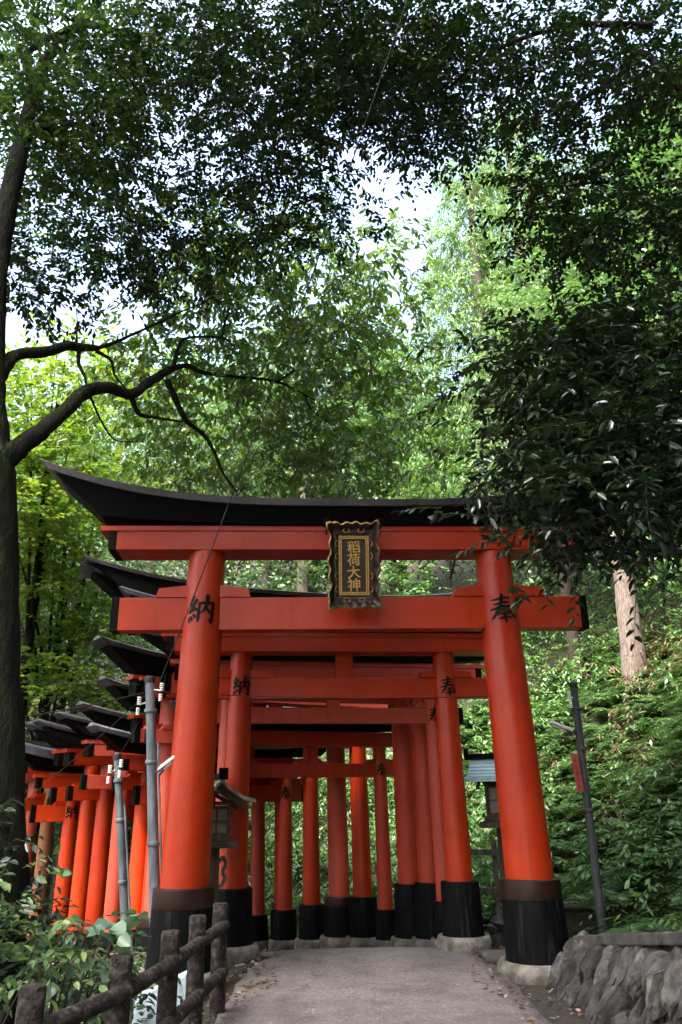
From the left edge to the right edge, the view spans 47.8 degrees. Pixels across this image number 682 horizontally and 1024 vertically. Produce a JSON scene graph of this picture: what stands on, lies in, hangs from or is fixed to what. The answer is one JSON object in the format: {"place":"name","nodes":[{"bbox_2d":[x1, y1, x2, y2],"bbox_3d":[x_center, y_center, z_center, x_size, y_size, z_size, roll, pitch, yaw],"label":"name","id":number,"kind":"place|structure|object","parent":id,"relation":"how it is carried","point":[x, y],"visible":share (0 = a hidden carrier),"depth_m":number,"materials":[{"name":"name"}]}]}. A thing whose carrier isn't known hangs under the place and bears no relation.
{"place":"outdoors","nodes":[
{"label":"outdoors","id":0,"kind":"place"},
{"bbox_2d":[0,0,681,469],"label":"sky","id":1,"kind":"structure","parent":0,"point":[14,323],"materials":[{"name":"white"}]},
{"bbox_2d":[19,391,681,1023],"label":"ground","id":2,"kind":"structure","parent":0,"point":[561,1013],"depth_m":15.26,"materials":[{"name":"soil"}]},
{"bbox_2d":[25,774,40,918],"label":"torii gate","id":3,"kind":"structure","parent":2,"relation":"on","point":[31,828],"depth_m":12.37,"materials":[{"name":"paint"}]},
{"bbox_2d":[0,845,108,1023],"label":"pale shrub","id":4,"kind":"object","parent":2,"relation":"on","point":[46,960],"visible":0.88,"depth_m":4.03,"materials":[{"name":"green plant"}]},
{"bbox_2d":[0,797,114,984],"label":"dark shrub","id":5,"kind":"object","parent":2,"relation":"on","point":[54,916],"visible":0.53,"depth_m":4.38,"materials":[{"name":"green plant"}]},
{"bbox_2d":[19,537,96,791],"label":"forest tree","id":6,"kind":"object","parent":2,"relation":"on","point":[42,674],"visible":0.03,"depth_m":15.61,"materials":[{"name":"green plant"}]},
{"bbox_2d":[25,721,99,952],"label":"torii gate","id":7,"kind":"structure","parent":2,"relation":"on","point":[81,867],"depth_m":11.23,"materials":[{"name":"orange paint"}]},
{"bbox_2d":[19,550,115,737],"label":"forest tree","id":8,"kind":"object","parent":2,"relation":"on","point":[46,647],"visible":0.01,"depth_m":18.07,"materials":[{"name":"green plant"}]},
{"bbox_2d":[9,386,125,610],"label":"forest tree","id":9,"kind":"object","parent":2,"relation":"on","point":[59,456],"visible":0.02,"depth_m":33.90,"materials":[{"name":"green plant"}]},
{"bbox_2d":[0,909,150,1023],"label":"broad leaved shrub","id":10,"kind":"object","parent":2,"relation":"on","point":[118,930],"visible":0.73,"depth_m":4.24,"materials":[{"name":"green plant"}]},
{"bbox_2d":[20,631,135,934],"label":"maple tree","id":11,"kind":"object","parent":2,"relation":"on","point":[86,691],"visible":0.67,"depth_m":13.04,"materials":[{"name":"green plant"}]},
{"bbox_2d":[25,739,131,943],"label":"torii gate","id":12,"kind":"structure","parent":2,"relation":"on","point":[46,834],"depth_m":11.96,"materials":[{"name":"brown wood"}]},
{"bbox_2d":[20,549,162,913],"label":"forest tree","id":13,"kind":"object","parent":2,"relation":"on","point":[114,665],"visible":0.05,"depth_m":15.59,"materials":[{"name":"green plant"}]},
{"bbox_2d":[20,528,167,920],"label":"forest tree","id":14,"kind":"object","parent":2,"relation":"on","point":[82,715],"visible":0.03,"depth_m":18.19,"materials":[{"name":"green plant"}]},
{"bbox_2d":[18,445,172,797],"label":"maple tree","id":15,"kind":"object","parent":2,"relation":"on","point":[66,624],"visible":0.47,"depth_m":13.62,"materials":[{"name":"green plant"}]},
{"bbox_2d":[17,407,173,707],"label":"forest tree","id":16,"kind":"object","parent":2,"relation":"on","point":[105,459],"visible":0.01,"depth_m":26.14,"materials":[{"name":"green plant"}]},
{"bbox_2d":[7,408,196,640],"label":"slender tree","id":17,"kind":"object","parent":2,"relation":"on","point":[110,448],"visible":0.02,"depth_m":15.59,"materials":[{"name":"green plant"}]},
{"bbox_2d":[17,455,187,741],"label":"slender tree","id":18,"kind":"object","parent":2,"relation":"on","point":[44,700],"visible":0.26,"depth_m":14.54,"materials":[{"name":"green plant"}]},
{"bbox_2d":[26,936,182,1023],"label":"weedy shrub","id":19,"kind":"object","parent":2,"relation":"on","point":[87,988],"visible":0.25,"depth_m":5.24,"materials":[{"name":"green plant"}]},
{"bbox_2d":[25,370,196,670],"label":"forest tree","id":20,"kind":"object","parent":2,"relation":"on","point":[106,662],"visible":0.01,"depth_m":33.09,"materials":[{"name":"green plant"}]},
{"bbox_2d":[5,299,218,718],"bbox_3d":[-4.833,1.373,11.940,5.529,11.015,4.349,-1,-21,0],"label":"maple tree","id":21,"kind":"object","parent":2,"relation":"on","point":[45,481],"visible":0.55,"depth_m":12.53,"materials":[{"name":"green plant"}]},
{"bbox_2d":[10,420,221,923],"bbox_3d":[-5.077,3.202,15.314,5.502,10.124,4.813,1,-21,-6],"label":"slender tree","id":22,"kind":"object","parent":2,"relation":"on","point":[68,669],"visible":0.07,"depth_m":15.72,"materials":[{"name":"green plant"}]},
{"bbox_2d":[31,930,205,1023],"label":"groundcover","id":23,"kind":"object","parent":2,"relation":"on","point":[138,961],"visible":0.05,"depth_m":6.79,"materials":[{"name":"green plant"}]},
{"bbox_2d":[75,614,161,833],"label":"forest tree","id":24,"kind":"object","parent":2,"relation":"on","point":[155,649],"visible":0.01,"depth_m":18.27,"materials":[{"name":"green plant"}]},
{"bbox_2d":[25,742,214,953],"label":"torii gate","id":25,"kind":"structure","parent":2,"relation":"on","point":[41,758],"depth_m":11.56,"materials":[{"name":"orange paint"}]},
{"bbox_2d":[106,752,133,1005],"bbox_3d":[-2.105,3.547,7.410,0.444,2.361,0.159,-1,-21,0],"label":"utility pole","id":26,"kind":"object","parent":2,"relation":"on","point":[123,869],"visible":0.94,"depth_m":7.53,"materials":[{"name":"metal"}]},
{"bbox_2d":[14,902,229,1023],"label":"log fence","id":27,"kind":"object","parent":2,"relation":"on","point":[113,1001],"visible":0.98,"depth_m":4.55,"materials":[{"name":"brown wood"}]},
{"bbox_2d":[33,718,247,953],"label":"torii gate","id":28,"kind":"structure","parent":2,"relation":"on","point":[62,735],"depth_m":10.99,"materials":[{"name":"paint"}]},
{"bbox_2d":[60,372,238,647],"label":"forest tree","id":29,"kind":"object","parent":2,"relation":"on","point":[128,449],"visible":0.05,"depth_m":24.99,"materials":[{"name":"green plant"}]},
{"bbox_2d":[136,675,174,925],"bbox_3d":[-1.684,2.990,6.981,0.512,2.986,0.190,-5,-21,9],"label":"utility pole","id":30,"kind":"object","parent":2,"relation":"on","point":[154,769],"visible":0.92,"depth_m":7.14,"materials":[{"name":"metal"}]},
{"bbox_2d":[20,682,138,684],"bbox_3d":[-2.904,1.539,7.028,2.119,0.042,0.008,10,-23,-26],"label":"overhead wire","id":31,"kind":"object","parent":30,"relation":"attached to","point":[79,684],"visible":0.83,"depth_m":7.25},
{"bbox_2d":[25,692,143,716],"bbox_3d":[-2.715,1.734,6.740,2.127,0.460,0.011,16,-27,-38],"label":"overhead wire","id":32,"kind":"object","parent":30,"relation":"attached to","point":[84,705],"visible":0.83,"depth_m":7.05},
{"bbox_2d":[25,696,144,800],"bbox_3d":[-2.833,2.607,8.244,0.007,0.987,2.731,18,-28,-40],"label":"overhead wire","id":33,"kind":"object","parent":30,"relation":"attached to","point":[85,749],"visible":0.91,"depth_m":8.12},
{"bbox_2d":[115,708,145,760],"bbox_3d":[-2.072,2.177,7.625,0.008,0.522,0.679,15,-26,-37],"label":"overhead wire","id":34,"kind":"object","parent":30,"relation":"attached to","point":[131,734],"visible":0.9,"depth_m":7.62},
{"bbox_2d":[158,0,407,685],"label":"overhead wire","id":35,"kind":"object","parent":30,"relation":"attached to","point":[291,331],"visible":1,"depth_m":6.42,"materials":[{"name":"black metal"}]},
{"bbox_2d":[158,691,566,697],"bbox_3d":[0.341,1.859,7.845,4.302,0.085,0.008,3,-21,-11],"label":"overhead wire","id":36,"kind":"object","parent":30,"relation":"attached to","point":[350,697],"visible":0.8,"depth_m":7.76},
{"bbox_2d":[132,970,186,1023],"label":"concrete block","id":37,"kind":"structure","parent":2,"relation":"on","point":[181,990],"depth_m":6.14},
{"bbox_2d":[52,710,268,952],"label":"torii gate","id":38,"kind":"structure","parent":2,"relation":"on","point":[77,724],"depth_m":10.93,"materials":[{"name":"paint"}]},
{"bbox_2d":[74,701,302,951],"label":"torii gate","id":39,"kind":"structure","parent":2,"relation":"on","point":[107,717],"depth_m":10.58,"materials":[{"name":"orange paint"}]},
{"bbox_2d":[110,334,296,577],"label":"forest tree","id":40,"kind":"object","parent":2,"relation":"on","point":[198,379],"visible":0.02,"depth_m":34.10,"materials":[{"name":"green plant"}]},
{"bbox_2d":[86,722,325,950],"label":"torii gate","id":41,"kind":"structure","parent":2,"relation":"on","point":[284,793],"depth_m":11.47,"materials":[{"name":"paint"}]},
{"bbox_2d":[96,676,325,949],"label":"torii gate","id":42,"kind":"structure","parent":2,"relation":"on","point":[311,921],"depth_m":11.13,"materials":[{"name":"paint"}]},
{"bbox_2d":[90,636,352,951],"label":"torii gate","id":43,"kind":"structure","parent":2,"relation":"on","point":[336,917],"depth_m":10.67,"materials":[{"name":"paint"}]},
{"bbox_2d":[110,363,342,590],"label":"forest tree","id":44,"kind":"object","parent":2,"relation":"on","point":[230,581],"visible":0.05,"depth_m":24.11,"materials":[{"name":"green plant"}]},
{"bbox_2d":[209,768,255,902],"bbox_3d":[-1.292,3.541,7.706,0.707,1.832,0.670,8,-22,-22],"label":"wooden lantern","id":45,"kind":"object","parent":2,"relation":"on","point":[221,838],"visible":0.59,"depth_m":7.75,"materials":[{"name":"brown wood"}]},
{"bbox_2d":[0,0,492,1023],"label":"leaning tree","id":46,"kind":"object","parent":2,"relation":"on","point":[326,76],"visible":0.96,"depth_m":7.64,"materials":[{"name":"green plant"}]},
{"bbox_2d":[105,637,390,947],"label":"torii gate","id":47,"kind":"structure","parent":2,"relation":"on","point":[362,899],"depth_m":10.60,"materials":[{"name":"paint"}]},
{"bbox_2d":[78,562,417,946],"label":"torii gate","id":48,"kind":"structure","parent":2,"relation":"on","point":[404,905],"depth_m":9.99,"materials":[{"name":"paint"}]},
{"bbox_2d":[206,302,336,586],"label":"forest tree","id":49,"kind":"object","parent":2,"relation":"on","point":[264,392],"depth_m":34.22,"materials":[{"name":"green plant"}]},
{"bbox_2d":[162,353,384,592],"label":"forest tree","id":50,"kind":"object","parent":2,"relation":"on","point":[266,573],"visible":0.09,"depth_m":21.04,"materials":[{"name":"green plant"}]},
{"bbox_2d":[168,699,394,946],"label":"torii gate","id":51,"kind":"structure","parent":2,"relation":"on","point":[378,767],"depth_m":10.53,"materials":[{"name":"paint"}]},
{"bbox_2d":[83,555,516,946],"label":"torii gate","id":52,"kind":"structure","parent":2,"relation":"on","point":[152,584],"depth_m":9.62,"materials":[{"name":"paint"}]},
{"bbox_2d":[199,294,406,592],"bbox_3d":[-1.129,-0.773,24.673,7.212,13.253,8.695,7,-22,-20],"label":"forest tree","id":53,"kind":"object","parent":2,"relation":"on","point":[263,485],"visible":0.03,"depth_m":24.32,"materials":[{"name":"green plant"}]},
{"bbox_2d":[205,363,404,591],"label":"slender tree","id":54,"kind":"object","parent":2,"relation":"on","point":[303,587],"visible":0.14,"depth_m":20.63,"materials":[{"name":"green plant"}]},
{"bbox_2d":[136,634,484,946],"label":"torii gate","id":55,"kind":"structure","parent":2,"relation":"on","point":[332,712],"depth_m":9.47,"materials":[{"name":"paint"}]},
{"bbox_2d":[29,945,591,1023],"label":"fallen leaves","id":56,"kind":"object","parent":2,"relation":"on","point":[476,980],"visible":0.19,"depth_m":6.43,"materials":[{"name":"brown plant"}]},
{"bbox_2d":[39,458,589,1005],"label":"torii gate","id":57,"kind":"structure","parent":2,"relation":"on","point":[147,524],"depth_m":7.70,"materials":[{"name":"paint"}]},
{"bbox_2d":[323,518,382,610],"bbox_3d":[0.123,0.524,7.632,0.593,0.920,0.244,0,-11,-3],"label":"shrine plaque","id":58,"kind":"object","parent":57,"relation":"hanging from","point":[353,563],"visible":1,"depth_m":7.57,"materials":[{"name":"brown paint"}]},
{"bbox_2d":[118,586,556,969],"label":"torii gate","id":59,"kind":"structure","parent":2,"relation":"on","point":[462,925],"depth_m":8.73,"materials":[{"name":"paint"}]},
{"bbox_2d":[237,383,457,594],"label":"forest tree","id":60,"kind":"object","parent":2,"relation":"on","point":[314,576],"visible":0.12,"depth_m":21.17,"materials":[{"name":"green plant"}]},
{"bbox_2d":[26,536,681,935],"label":"leafy undergrowth","id":61,"kind":"object","parent":2,"relation":"on","point":[298,848],"visible":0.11,"depth_m":14.40,"materials":[{"name":"green plant"}]},
{"bbox_2d":[321,369,386,498],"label":"forest tree","id":62,"kind":"object","parent":2,"relation":"on","point":[353,447],"depth_m":34.01,"materials":[{"name":"green plant"}]},
{"bbox_2d":[353,331,434,594],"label":"cedar tree","id":63,"kind":"object","parent":2,"relation":"on","point":[398,493],"visible":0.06,"depth_m":26.43,"materials":[{"name":"green plant"}]},
{"bbox_2d":[307,314,501,594],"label":"forest tree","id":64,"kind":"object","parent":2,"relation":"on","point":[397,410],"visible":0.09,"depth_m":23.54,"materials":[{"name":"green plant"}]},
{"bbox_2d":[401,0,433,35],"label":"surrounding wood","id":65,"kind":"object","parent":2,"relation":"on","point":[403,30],"depth_m":7.78,"materials":[{"name":"green plant"}]},
{"bbox_2d":[370,381,475,498],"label":"forest tree","id":66,"kind":"object","parent":2,"relation":"on","point":[425,428],"visible":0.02,"depth_m":31.99,"materials":[{"name":"green plant"}]},
{"bbox_2d":[334,417,563,677],"bbox_3d":[2.660,1.271,19.341,5.740,8.051,5.964,-20,-28,41],"label":"forest tree","id":67,"kind":"object","parent":2,"relation":"on","point":[449,569],"visible":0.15,"depth_m":19.36,"materials":[{"name":"green plant"}]},
{"bbox_2d":[387,139,566,637],"bbox_3d":[4.320,-3.986,22.395,5.964,17.413,6.004,3,-21,-11],"label":"cedar tree","id":68,"kind":"object","parent":2,"relation":"on","point":[475,255],"visible":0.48,"depth_m":22.88,"materials":[{"name":"green plant"}]},
{"bbox_2d":[463,749,504,876],"bbox_3d":[1.873,3.811,8.810,0.778,2.128,0.821,-8,-22,17],"label":"wooden lantern","id":69,"kind":"object","parent":2,"relation":"on","point":[481,768],"visible":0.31,"depth_m":8.88,"materials":[{"name":"brown wood"}]},
{"bbox_2d":[470,839,501,916],"bbox_3d":[1.990,4.774,9.815,1.020,1.100,0.104,-4,-21,7],"label":"fence","id":70,"kind":"object","parent":2,"relation":"on","point":[493,852],"visible":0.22,"depth_m":9.88,"materials":[{"name":"brown wood"}]},
{"bbox_2d":[479,949,505,965],"bbox_3d":[1.834,4.359,7.483,0.900,0.120,0.500,-1,-21,0],"label":"stone step","id":71,"kind":"object","parent":2,"relation":"on","point":[489,956],"visible":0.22,"depth_m":7.47,"materials":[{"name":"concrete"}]},
{"bbox_2d":[487,909,504,947],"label":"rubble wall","id":72,"kind":"structure","parent":2,"relation":"on","point":[495,927],"depth_m":8.91,"materials":[{"name":"stone"}]},
{"bbox_2d":[438,87,591,576],"bbox_3d":[6.435,-6.525,26.287,6.858,20.119,6.905,17,-27,-40],"label":"cedar tree","id":73,"kind":"object","parent":2,"relation":"on","point":[512,170],"visible":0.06,"depth_m":27.61,"materials":[{"name":"green plant"}]},
{"bbox_2d":[355,0,681,328],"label":"overhanging tree","id":74,"kind":"object","parent":2,"relation":"on","point":[514,69],"visible":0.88,"depth_m":6.85,"materials":[{"name":"green plant"}]},
{"bbox_2d":[390,248,681,650],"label":"glossy evergreen","id":75,"kind":"object","parent":2,"relation":"on","point":[624,475],"visible":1,"depth_m":5.44,"materials":[{"name":"green plant"}]},
{"bbox_2d":[435,266,641,678],"bbox_3d":[5.057,-0.813,18.164,5.573,10.501,6.719,9,-23,-26],"label":"forest tree","id":76,"kind":"object","parent":2,"relation":"on","point":[570,635],"visible":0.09,"depth_m":18.16,"materials":[{"name":"green plant"}]},
{"bbox_2d":[444,193,672,600],"bbox_3d":[6.705,-3.163,21.083,8.123,12.717,8.155,-10,-23,23],"label":"forest tree","id":77,"kind":"object","parent":2,"relation":"on","point":[516,263],"visible":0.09,"depth_m":21.37,"materials":[{"name":"green plant"}]},
{"bbox_2d":[450,129,678,363],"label":"forest tree","id":78,"kind":"object","parent":2,"relation":"on","point":[566,167],"visible":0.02,"depth_m":32.21,"materials":[{"name":"green plant"}]},
{"bbox_2d":[460,626,681,957],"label":"fern cover","id":79,"kind":"object","parent":2,"relation":"on","point":[669,777],"visible":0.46,"depth_m":10.81,"materials":[{"name":"green plant"}]},
{"bbox_2d":[549,681,606,933],"bbox_3d":[2.417,3.034,7.872,0.380,2.573,0.128,5,-21,-15],"label":"utility pole","id":80,"kind":"object","parent":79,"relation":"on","point":[588,809],"visible":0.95,"depth_m":7.91,"materials":[{"name":"paint"}]},
{"bbox_2d":[570,753,584,791],"bbox_3d":[2.447,2.699,7.962,0.070,0.380,0.014,-14,-24,22],"label":"red sign","id":81,"kind":"object","parent":80,"relation":"attached to","point":[577,773],"visible":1,"depth_m":7.96,"materials":[{"name":"metal"}]},
{"bbox_2d":[466,595,681,846],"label":"shrub","id":82,"kind":"object","parent":2,"relation":"on","point":[625,678],"visible":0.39,"depth_m":12.62,"materials":[{"name":"green plant"}]},
{"bbox_2d":[502,236,681,698],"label":"pale trunk tree","id":83,"kind":"object","parent":2,"relation":"on","point":[624,601],"visible":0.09,"depth_m":13.90,"materials":[{"name":"green plant"}]},
{"bbox_2d":[564,899,653,937],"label":"mossy wall","id":84,"kind":"structure","parent":2,"relation":"on","point":[574,918],"depth_m":7.84,"materials":[{"name":"plant"}]},
{"bbox_2d":[539,91,681,391],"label":"forest tree","id":85,"kind":"object","parent":2,"relation":"on","point":[676,152],"visible":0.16,"depth_m":17.36,"materials":[{"name":"green plant"}]},
{"bbox_2d":[545,930,681,1023],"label":"stone wall","id":86,"kind":"structure","parent":2,"relation":"on","point":[634,979],"depth_m":5.05,"materials":[{"name":"stone"}]},
{"bbox_2d":[559,139,681,431],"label":"forest tree","id":87,"kind":"object","parent":2,"relation":"on","point":[636,258],"visible":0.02,"depth_m":19.93,"materials":[{"name":"green plant"}]},
{"bbox_2d":[580,47,681,301],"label":"forest tree","id":88,"kind":"object","parent":2,"relation":"on","point":[636,164],"visible":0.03,"depth_m":22.67,"materials":[{"name":"green plant"}]},
{"bbox_2d":[588,97,680,318],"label":"forest tree","id":89,"kind":"object","parent":2,"relation":"on","point":[634,156],"depth_m":35.81,"materials":[{"name":"green plant"}]},
{"bbox_2d":[588,59,681,322],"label":"forest tree","id":90,"kind":"object","parent":2,"relation":"on","point":[643,180],"depth_m":27.92,"materials":[{"name":"green plant"}]},
{"bbox_2d":[593,276,681,614],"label":"forest tree","id":91,"kind":"object","parent":2,"relation":"on","point":[676,585],"visible":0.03,"depth_m":14.53,"materials":[{"name":"green plant"}]},
{"bbox_2d":[215,947,551,1023],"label":"path","id":92,"kind":"structure","parent":0,"point":[396,985],"depth_m":6.27,"materials":[{"name":"concrete"}]}
]}

